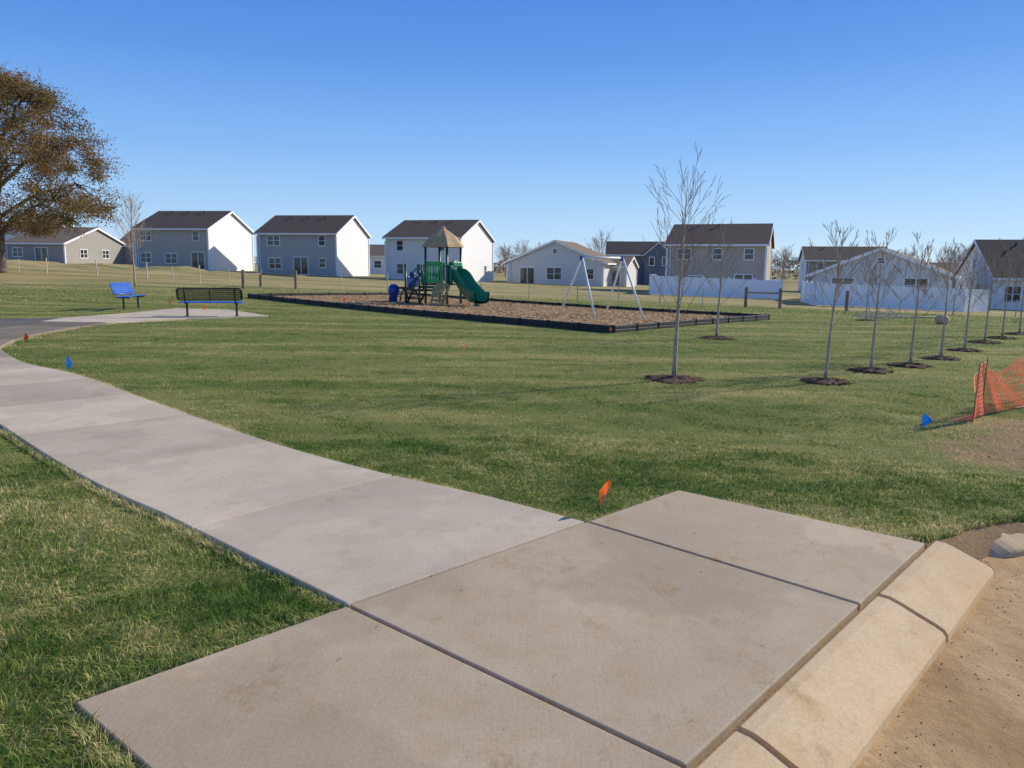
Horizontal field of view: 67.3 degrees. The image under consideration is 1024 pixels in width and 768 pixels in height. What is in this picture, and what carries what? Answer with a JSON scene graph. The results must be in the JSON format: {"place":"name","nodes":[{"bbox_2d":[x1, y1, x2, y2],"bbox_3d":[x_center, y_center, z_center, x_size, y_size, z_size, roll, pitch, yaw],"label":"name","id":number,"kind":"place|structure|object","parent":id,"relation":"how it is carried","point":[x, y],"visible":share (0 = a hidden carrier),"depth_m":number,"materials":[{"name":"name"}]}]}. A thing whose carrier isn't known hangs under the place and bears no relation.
{"place":"outdoors","nodes":[
{"label":"outdoors","id":0,"kind":"place"},
{"bbox_2d":[0,318,57,327],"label":"path","id":1,"kind":"structure","parent":0,"point":[8,322],"depth_m":21.32,"materials":[{"name":"grey concrete"}]},
{"bbox_2d":[40,308,268,324],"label":"concrete pad","id":2,"kind":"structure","parent":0,"point":[174,314],"depth_m":24.07,"materials":[{"name":"concrete"}]},
{"bbox_2d":[176,288,243,315],"bbox_3d":[-9.498,-2.594,24.309,1.974,0.902,0.572,-1,9,-10],"label":"park bench","id":3,"kind":"object","parent":2,"relation":"on","point":[222,295],"visible":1,"depth_m":24.10,"materials":[{"name":"black paint"}]},
{"bbox_2d":[0,322,583,607],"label":"sidewalk","id":4,"kind":"structure","parent":0,"point":[277,508],"depth_m":5.61,"materials":[{"name":"concrete"}]},
{"bbox_2d":[75,490,924,767],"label":"pavement","id":5,"kind":"structure","parent":0,"point":[442,670],"depth_m":3.28,"materials":[{"name":"concrete"}]},
{"bbox_2d":[0,260,1023,767],"bbox_3d":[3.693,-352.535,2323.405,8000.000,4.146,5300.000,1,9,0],"label":"ground","id":6,"kind":"structure","parent":0,"point":[976,542],"depth_m":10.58,"materials":[{"name":"green plant"}]},
{"bbox_2d":[3,222,73,239],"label":"house","id":7,"kind":"structure","parent":6,"relation":"on","point":[8,236],"depth_m":118.29,"materials":[{"name":"white"}]},
{"bbox_2d":[5,227,125,263],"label":"house","id":8,"kind":"structure","parent":6,"relation":"on","point":[99,245],"depth_m":106.01,"materials":[{"name":"grey"}]},
{"bbox_2d":[12,247,22,256],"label":"window","id":9,"kind":"structure","parent":8,"relation":"in","point":[16,251],"depth_m":104.16,"materials":[{"name":"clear glass"}]},
{"bbox_2d":[34,247,48,260],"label":"door","id":10,"kind":"structure","parent":8,"relation":"in","point":[41,253],"depth_m":103.91,"materials":[{"name":"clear glass"}]},
{"bbox_2d":[79,249,87,258],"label":"window","id":11,"kind":"structure","parent":8,"relation":"in","point":[83,252],"depth_m":107.59,"materials":[{"name":"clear glass"}]},
{"bbox_2d":[102,250,109,258],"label":"window","id":12,"kind":"structure","parent":8,"relation":"in","point":[105,253],"depth_m":112.43,"materials":[{"name":"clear glass"}]},
{"bbox_2d":[0,62,131,272],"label":"oak tree","id":13,"kind":"object","parent":6,"relation":"on","point":[15,88],"visible":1,"depth_m":56.14,"materials":[{"name":"brown plant"}]},
{"bbox_2d":[66,356,71,369],"bbox_3d":[-6.981,-0.314,12.127,0.103,0.250,0.031,-2,9,-17],"label":"marker flag","id":14,"kind":"object","parent":6,"relation":"on","point":[68,362],"visible":0.93,"depth_m":12.12,"materials":[{"name":"plastic"}]},
{"bbox_2d":[110,282,143,308],"bbox_3d":[-13.684,-3.157,27.475,0.572,0.902,1.854,0,9,-6],"label":"park bench","id":15,"kind":"object","parent":6,"relation":"on","point":[114,287],"visible":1,"depth_m":27.35,"materials":[{"name":"blue metal"}]},
{"bbox_2d":[120,230,134,263],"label":"house","id":16,"kind":"structure","parent":6,"relation":"on","point":[128,257],"depth_m":117.33,"materials":[{"name":"beige"}]},
{"bbox_2d":[111,192,156,285],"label":"young tree","id":17,"kind":"object","parent":6,"relation":"on","point":[131,223],"visible":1,"depth_m":45.61,"materials":[{"name":"brown plant"}]},
{"bbox_2d":[130,211,254,270],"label":"house","id":18,"kind":"structure","parent":6,"relation":"on","point":[215,240],"depth_m":93.93,"materials":[{"name":"grey"}]},
{"bbox_2d":[139,230,151,240],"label":"window","id":19,"kind":"structure","parent":18,"relation":"in","point":[149,237],"depth_m":93.51,"materials":[{"name":"white glass"}]},
{"bbox_2d":[140,252,151,262],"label":"window","id":20,"kind":"structure","parent":18,"relation":"in","point":[145,257],"depth_m":93.94,"materials":[{"name":"white glass"}]},
{"bbox_2d":[164,253,177,263],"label":"window","id":21,"kind":"structure","parent":18,"relation":"in","point":[170,258],"depth_m":93.49,"materials":[{"name":"white glass"}]},
{"bbox_2d":[192,230,199,240],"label":"window","id":22,"kind":"structure","parent":18,"relation":"in","point":[195,233],"depth_m":92.62,"materials":[{"name":"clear glass"}]},
{"bbox_2d":[191,252,205,269],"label":"door","id":23,"kind":"structure","parent":18,"relation":"in","point":[197,258],"depth_m":93.05,"materials":[{"name":"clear glass"}]},
{"bbox_2d":[253,215,370,275],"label":"house","id":24,"kind":"structure","parent":6,"relation":"on","point":[326,245],"depth_m":92.12,"materials":[{"name":"grey"}]},
{"bbox_2d":[267,235,279,245],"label":"window","id":25,"kind":"structure","parent":24,"relation":"in","point":[272,240],"depth_m":91.86,"materials":[{"name":"white glass"}]},
{"bbox_2d":[268,257,281,268],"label":"window","id":26,"kind":"structure","parent":24,"relation":"in","point":[274,262],"depth_m":92.24,"materials":[{"name":"white glass"}]},
{"bbox_2d":[293,257,308,274],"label":"door","id":27,"kind":"structure","parent":24,"relation":"in","point":[300,264],"depth_m":91.72,"materials":[{"name":"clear glass"}]},
{"bbox_2d":[318,235,325,245],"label":"window","id":28,"kind":"structure","parent":24,"relation":"in","point":[321,238],"depth_m":90.81,"materials":[{"name":"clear glass"}]},
{"bbox_2d":[318,258,325,267],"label":"window","id":29,"kind":"structure","parent":24,"relation":"in","point":[321,261],"depth_m":91.21,"materials":[{"name":"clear glass"}]},
{"bbox_2d":[369,244,384,273],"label":"house","id":30,"kind":"structure","parent":6,"relation":"on","point":[377,259],"depth_m":121.05,"materials":[{"name":"white"}]},
{"bbox_2d":[374,260,381,267],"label":"window","id":31,"kind":"structure","parent":30,"relation":"in","point":[377,264],"depth_m":120.92,"materials":[{"name":"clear glass"}]},
{"bbox_2d":[382,220,495,281],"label":"house","id":32,"kind":"structure","parent":6,"relation":"on","point":[405,241],"depth_m":89.26,"materials":[{"name":"white"}]},
{"bbox_2d":[396,240,403,250],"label":"window","id":33,"kind":"structure","parent":32,"relation":"in","point":[399,243],"depth_m":88.64,"materials":[{"name":"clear glass"}]},
{"bbox_2d":[396,263,403,274],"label":"window","id":34,"kind":"structure","parent":32,"relation":"in","point":[399,266],"depth_m":89.05,"materials":[{"name":"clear glass"}]},
{"bbox_2d":[416,263,429,274],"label":"window","id":35,"kind":"structure","parent":32,"relation":"in","point":[422,264],"depth_m":88.32,"materials":[{"name":"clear glass"}]},
{"bbox_2d":[442,262,448,280],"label":"door","id":36,"kind":"structure","parent":32,"relation":"in","point":[444,263],"depth_m":87.63,"materials":[{"name":"white glass"}]},
{"bbox_2d":[484,265,486,274],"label":"window","id":37,"kind":"structure","parent":32,"relation":"in","point":[485,266],"depth_m":95.67,"materials":[{"name":"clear glass"}]},
{"bbox_2d":[495,243,515,276],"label":"bare tree","id":38,"kind":"object","parent":6,"relation":"on","point":[503,254],"visible":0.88,"depth_m":147.96,"materials":[{"name":"grey plant"}]},
{"bbox_2d":[276,295,735,324],"bbox_3d":[-1.615,-3.340,33.183,10.720,0.269,24.605,-7,12,-42],"label":"mulch bed","id":39,"kind":"object","parent":6,"relation":"on","point":[584,312],"visible":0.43,"depth_m":30.52,"materials":[{"name":"brown wood"}]},
{"bbox_2d":[388,226,489,306],"bbox_3d":[-3.232,-5.338,35.052,5.624,3.640,2.346,5,10,28],"label":"play structure","id":40,"kind":"object","parent":39,"relation":"on","point":[471,289],"visible":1,"depth_m":34.69,"materials":[{"name":"green plastic"}]},
{"bbox_2d":[248,292,769,332],"bbox_3d":[-1.635,-3.392,33.175,10.894,0.480,24.755,-7,12,-42],"label":"playground border","id":41,"kind":"object","parent":6,"relation":"on","point":[742,317],"visible":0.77,"depth_m":27.03,"materials":[{"name":"black plastic"}]},
{"bbox_2d":[10,258,1017,316],"bbox_3d":[-2.815,-6.345,49.129,85.892,3.396,8.732,2,9,12],"label":"wire fence","id":42,"kind":"object","parent":6,"relation":"on","point":[261,273],"visible":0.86,"depth_m":47.60,"materials":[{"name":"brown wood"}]},
{"bbox_2d":[511,239,536,257],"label":"bare tree","id":43,"kind":"object","parent":6,"relation":"on","point":[524,247],"visible":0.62,"depth_m":162.60,"materials":[{"name":"grey plant"}]},
{"bbox_2d":[502,240,616,286],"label":"house","id":44,"kind":"structure","parent":6,"relation":"on","point":[554,262],"depth_m":95.82,"materials":[{"name":"grey"}]},
{"bbox_2d":[519,267,534,282],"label":"door","id":45,"kind":"structure","parent":44,"relation":"in","point":[527,274],"depth_m":97.02,"materials":[{"name":"white glass"}]},
{"bbox_2d":[546,267,561,279],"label":"window","id":46,"kind":"structure","parent":44,"relation":"in","point":[552,273],"depth_m":95.91,"materials":[{"name":"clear glass"}]},
{"bbox_2d":[552,248,557,253],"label":"window","id":47,"kind":"structure","parent":44,"relation":"in","point":[554,250],"depth_m":95.46,"materials":[{"name":"clear glass"}]},
{"bbox_2d":[585,268,593,279],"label":"window","id":48,"kind":"structure","parent":44,"relation":"in","point":[590,271],"depth_m":94.49,"materials":[{"name":"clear glass"}]},
{"bbox_2d":[586,228,613,254],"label":"bare tree","id":49,"kind":"object","parent":6,"relation":"on","point":[595,242],"visible":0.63,"depth_m":152.20,"materials":[{"name":"grey plant"}]},
{"bbox_2d":[559,256,644,318],"bbox_3d":[3.186,-3.424,27.392,2.095,2.228,2.516,-4,10,-27],"label":"swing set","id":50,"kind":"object","parent":6,"relation":"on","point":[621,258],"visible":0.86,"depth_m":27.25,"materials":[{"name":"white metal"}]},
{"bbox_2d":[599,478,612,512],"bbox_3d":[0.639,0.786,5.271,0.099,0.301,0.028,2,9,8],"label":"marker flag","id":51,"kind":"object","parent":6,"relation":"on","point":[604,490],"visible":0.93,"depth_m":5.27,"materials":[{"name":"plastic"}]},
{"bbox_2d":[254,254,958,280],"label":"distant woodland","id":52,"kind":"object","parent":6,"relation":"on","point":[772,273],"visible":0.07,"depth_m":225.71,"materials":[{"name":"plant"}]},
{"bbox_2d":[610,256,638,286],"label":"shed","id":53,"kind":"structure","parent":6,"relation":"on","point":[632,265],"depth_m":98.76,"materials":[{"name":"white"}]},
{"bbox_2d":[611,270,619,285],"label":"door","id":54,"kind":"structure","parent":53,"relation":"in","point":[614,272],"depth_m":98.43,"materials":[{"name":"white glass"}]},
{"bbox_2d":[605,241,666,284],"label":"house","id":55,"kind":"structure","parent":6,"relation":"on","point":[624,248],"depth_m":120.19,"materials":[{"name":"blue"}]},
{"bbox_2d":[649,257,654,265],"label":"window","id":56,"kind":"structure","parent":55,"relation":"in","point":[651,259],"depth_m":118.67,"materials":[{"name":"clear glass"}]},
{"bbox_2d":[662,257,665,265],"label":"window","id":57,"kind":"structure","parent":55,"relation":"in","point":[663,258],"depth_m":118.44,"materials":[{"name":"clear glass"}]},
{"bbox_2d":[637,374,703,383],"bbox_3d":[2.449,-0.090,11.778,1.057,0.090,1.057,1,9,0],"label":"mulch mound","id":58,"kind":"object","parent":6,"relation":"on","point":[669,379],"visible":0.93,"depth_m":11.64,"materials":[{"name":"brown wood"}]},
{"bbox_2d":[638,143,730,376],"bbox_3d":[2.553,-1.811,11.473,1.152,3.548,1.610,-4,10,-26],"label":"young tree","id":59,"kind":"object","parent":58,"relation":"on","point":[674,365],"visible":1,"depth_m":11.47,"materials":[{"name":"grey plant"}]},
{"bbox_2d":[649,274,781,299],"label":"vinyl fence","id":60,"kind":"object","parent":6,"relation":"on","point":[754,285],"visible":0.87,"depth_m":68.83,"materials":[{"name":"white plastic"}]},
{"bbox_2d":[699,335,735,339],"bbox_3d":[5.107,-1.169,19.301,1.066,0.091,1.050,1,9,0],"label":"mulch mound","id":61,"kind":"object","parent":6,"relation":"on","point":[718,337],"visible":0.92,"depth_m":19.06,"materials":[{"name":"brown wood"}]},
{"bbox_2d":[697,218,759,335],"bbox_3d":[5.287,-2.598,18.932,1.570,2.992,1.052,6,10,33],"label":"young tree","id":62,"kind":"object","parent":61,"relation":"on","point":[719,304],"visible":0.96,"depth_m":19.02,"materials":[{"name":"brown plant"}]},
{"bbox_2d":[664,223,774,279],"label":"house","id":63,"kind":"structure","parent":6,"relation":"on","point":[756,242],"depth_m":77.09,"materials":[{"name":"beige"}]},
{"bbox_2d":[676,248,691,259],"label":"window","id":64,"kind":"structure","parent":63,"relation":"in","point":[689,252],"depth_m":77.69,"materials":[{"name":"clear glass"}]},
{"bbox_2d":[688,275,703,277],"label":"window","id":65,"kind":"structure","parent":63,"relation":"in","point":[700,276],"depth_m":77.53,"materials":[{"name":"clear glass"}]},
{"bbox_2d":[712,248,722,259],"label":"window","id":66,"kind":"structure","parent":63,"relation":"in","point":[717,251],"depth_m":76.51,"materials":[{"name":"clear glass"}]},
{"bbox_2d":[734,274,752,279],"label":"window","id":67,"kind":"structure","parent":63,"relation":"in","point":[736,276],"depth_m":75.91,"materials":[{"name":"glass"}]},
{"bbox_2d":[743,248,754,260],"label":"window","id":68,"kind":"structure","parent":63,"relation":"in","point":[748,252],"depth_m":75.45,"materials":[{"name":"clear glass"}]},
{"bbox_2d":[772,243,795,287],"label":"bare tree","id":69,"kind":"object","parent":6,"relation":"on","point":[784,257],"visible":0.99,"depth_m":147.97,"materials":[{"name":"grey plant"}]},
{"bbox_2d":[799,377,853,385],"bbox_3d":[4.754,-0.056,11.714,0.838,0.090,0.779,1,9,0],"label":"mulch mound","id":70,"kind":"object","parent":6,"relation":"on","point":[831,381],"visible":0.95,"depth_m":11.57,"materials":[{"name":"brown wood"}]},
{"bbox_2d":[808,219,874,379],"bbox_3d":[4.832,-1.231,11.562,0.784,2.424,1.128,9,12,43],"label":"young tree","id":71,"kind":"object","parent":70,"relation":"on","point":[840,281],"visible":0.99,"depth_m":11.51,"materials":[{"name":"grey plant"}]},
{"bbox_2d":[798,246,887,291],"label":"house","id":72,"kind":"structure","parent":6,"relation":"on","point":[804,257],"depth_m":112.22,"materials":[{"name":"grey"}]},
{"bbox_2d":[817,262,823,269],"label":"window","id":73,"kind":"structure","parent":72,"relation":"in","point":[819,267],"depth_m":111.02,"materials":[{"name":"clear glass"}]},
{"bbox_2d":[697,533,1023,767],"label":"kerb","id":74,"kind":"structure","parent":6,"relation":"on","point":[838,699],"depth_m":3.28,"materials":[{"name":"concrete"}]},
{"bbox_2d":[845,366,893,374],"bbox_3d":[6.088,-0.244,13.070,0.810,0.089,0.805,3,9,17],"label":"mulch mound","id":75,"kind":"object","parent":6,"relation":"on","point":[874,370],"visible":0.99,"depth_m":12.92,"materials":[{"name":"brown wood"}]},
{"bbox_2d":[849,227,929,368],"bbox_3d":[6.236,-1.404,12.890,0.924,2.399,0.888,-2,9,-16],"label":"young tree","id":76,"kind":"object","parent":75,"relation":"on","point":[875,321],"visible":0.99,"depth_m":12.88,"materials":[{"name":"brown plant"}]},
{"bbox_2d":[806,247,961,287],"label":"house","id":77,"kind":"structure","parent":6,"relation":"on","point":[821,276],"depth_m":65.33,"materials":[{"name":"grey"}]},
{"bbox_2d":[831,277,854,283],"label":"window","id":78,"kind":"structure","parent":77,"relation":"in","point":[851,280],"depth_m":67.07,"materials":[{"name":"clear glass"}]},
{"bbox_2d":[876,257,885,263],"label":"window","id":79,"kind":"structure","parent":77,"relation":"in","point":[878,258],"depth_m":65.42,"materials":[{"name":"clear glass"}]},
{"bbox_2d":[903,278,928,286],"bbox_3d":[33.717,-8.213,64.314,1.880,1.299,0.100,6,10,31],"label":"window","id":80,"kind":"structure","parent":77,"relation":"in","point":[907,280],"depth_m":64.38,"materials":[{"name":"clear glass"}]},
{"bbox_2d":[800,281,989,311],"bbox_3d":[30.072,-6.917,60.403,13.065,2.225,7.882,3,9,13],"label":"vinyl fence","id":81,"kind":"object","parent":6,"relation":"on","point":[810,288],"visible":0.83,"depth_m":57.47,"materials":[{"name":"white plastic"}]},
{"bbox_2d":[850,304,949,323],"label":"balled tree","id":82,"kind":"object","parent":6,"relation":"on","point":[938,319],"visible":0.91,"depth_m":28.18,"materials":[{"name":"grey plant"}]},
{"bbox_2d":[883,362,933,368],"bbox_3d":[7.149,-0.351,13.859,0.803,0.090,0.811,1,9,0],"label":"mulch mound","id":83,"kind":"object","parent":6,"relation":"on","point":[910,365],"visible":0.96,"depth_m":13.72,"materials":[{"name":"brown wood"}]},
{"bbox_2d":[878,231,947,363],"bbox_3d":[7.162,-1.526,13.836,0.702,2.383,1.112,-3,9,-21],"label":"young tree","id":84,"kind":"object","parent":83,"relation":"on","point":[917,306],"visible":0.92,"depth_m":13.62,"materials":[{"name":"grey plant"}]},
{"bbox_2d":[900,248,918,258],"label":"bare tree","id":85,"kind":"object","parent":6,"relation":"on","point":[905,251],"visible":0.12,"depth_m":137.37,"materials":[{"name":"grey plant"}]},
{"bbox_2d":[919,413,931,427],"bbox_3d":[4.490,0.411,8.362,0.153,0.191,0.023,-1,9,-9],"label":"marker flag","id":86,"kind":"object","parent":6,"relation":"on","point":[926,420],"visible":0.93,"depth_m":8.36,"materials":[{"name":"plastic"}]},
{"bbox_2d":[920,355,960,360],"bbox_3d":[8.379,-0.518,15.090,0.800,0.089,0.800,1,9,0],"label":"mulch mound","id":87,"kind":"object","parent":6,"relation":"on","point":[941,358],"visible":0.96,"depth_m":14.93,"materials":[{"name":"brown wood"}]},
{"bbox_2d":[920,237,983,356],"bbox_3d":[8.463,-1.649,14.902,1.082,2.345,0.816,1,9,0],"label":"young tree","id":88,"kind":"object","parent":87,"relation":"on","point":[945,320],"visible":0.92,"depth_m":14.91,"materials":[{"name":"grey plant"}]},
{"bbox_2d":[928,262,957,272],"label":"house","id":89,"kind":"structure","parent":6,"relation":"on","point":[953,267],"depth_m":120.60,"materials":[{"name":"grey"}]},
{"bbox_2d":[935,245,962,262],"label":"bare tree","id":90,"kind":"object","parent":6,"relation":"on","point":[952,253],"visible":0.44,"depth_m":147.63,"materials":[{"name":"grey plant"}]},
{"bbox_2d":[880,436,1021,766],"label":"soil clods","id":91,"kind":"object","parent":6,"relation":"on","point":[965,631],"visible":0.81,"depth_m":3.61,"materials":[{"name":"brown soil"}]},
{"bbox_2d":[947,245,966,262],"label":"bare tree","id":92,"kind":"object","parent":6,"relation":"on","point":[959,259],"visible":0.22,"depth_m":132.91,"materials":[{"name":"grey plant"}]},
{"bbox_2d":[944,347,984,352],"bbox_3d":[9.899,-0.751,16.814,0.791,0.090,0.792,1,9,0],"label":"mulch mound","id":93,"kind":"object","parent":6,"relation":"on","point":[964,350],"visible":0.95,"depth_m":16.65,"materials":[{"name":"brown wood"}]},
{"bbox_2d":[953,243,995,348],"bbox_3d":[9.857,-1.873,16.627,0.775,2.324,0.950,4,9,19],"label":"young tree","id":94,"kind":"object","parent":93,"relation":"on","point":[966,280],"visible":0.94,"depth_m":16.56,"materials":[{"name":"grey plant"}]},
{"bbox_2d":[966,339,1002,343],"bbox_3d":[11.688,-1.046,19.050,0.810,0.088,0.866,1,9,0],"label":"mulch mound","id":95,"kind":"object","parent":6,"relation":"on","point":[984,342],"visible":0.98,"depth_m":18.91,"materials":[{"name":"brown wood"}]},
{"bbox_2d":[969,245,1016,340],"bbox_3d":[11.744,-2.193,18.832,1.064,2.384,0.733,5,10,27],"label":"young tree","id":96,"kind":"object","parent":95,"relation":"on","point":[988,298],"visible":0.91,"depth_m":18.84,"materials":[{"name":"grey plant"}]},
{"bbox_2d":[949,356,1023,421],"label":"safety fence","id":97,"kind":"object","parent":6,"relation":"on","point":[995,400],"visible":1,"depth_m":9.19,"materials":[{"name":"orange plastic"}]},
{"bbox_2d":[954,239,1023,309],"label":"house","id":98,"kind":"structure","parent":6,"relation":"on","point":[980,245],"depth_m":69.30,"materials":[{"name":"white"}]},
{"bbox_2d":[1003,285,1021,302],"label":"window","id":99,"kind":"structure","parent":98,"relation":"in","point":[1016,297],"depth_m":67.19,"materials":[{"name":"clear glass"}]},
{"bbox_2d":[986,336,1018,339],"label":"mulch mound","id":100,"kind":"object","parent":6,"relation":"on","point":[1000,337],"visible":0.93,"depth_m":20.49,"materials":[{"name":"brown wood"}]},
{"bbox_2d":[982,237,1023,335],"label":"young tree","id":101,"kind":"object","parent":100,"relation":"on","point":[1008,282],"visible":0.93,"depth_m":20.41,"materials":[{"name":"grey plant"}]},
{"bbox_2d":[1004,332,1023,334],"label":"mulch mound","id":102,"kind":"object","parent":6,"relation":"on","point":[1014,333],"visible":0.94,"depth_m":22.31,"materials":[{"name":"brown wood"}]},
{"bbox_2d":[1005,238,1023,332],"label":"young tree","id":103,"kind":"object","parent":102,"relation":"on","point":[1019,329],"visible":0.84,"depth_m":22.31,"materials":[{"name":"grey plant"}]},
{"bbox_2d":[0,0,1023,269],"label":"sky","id":104,"kind":"structure","parent":0,"point":[535,121],"materials":[{"name":"blue"}]},
{"bbox_2d":[856,556,1023,767],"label":"road","id":105,"kind":"structure","parent":0,"point":[989,711],"depth_m":3.27,"materials":[{"name":"beige sand"}]},
{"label":"mulch mound","id":106,"kind":"object","parent":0,"visible":0},
{"bbox_2d":[855,255,879,319],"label":"young tree","id":107,"kind":"object","parent":106,"relation":"on","point":[868,260],"visible":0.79,"depth_m":29.55,"materials":[{"name":"grey plant"}]}
]}

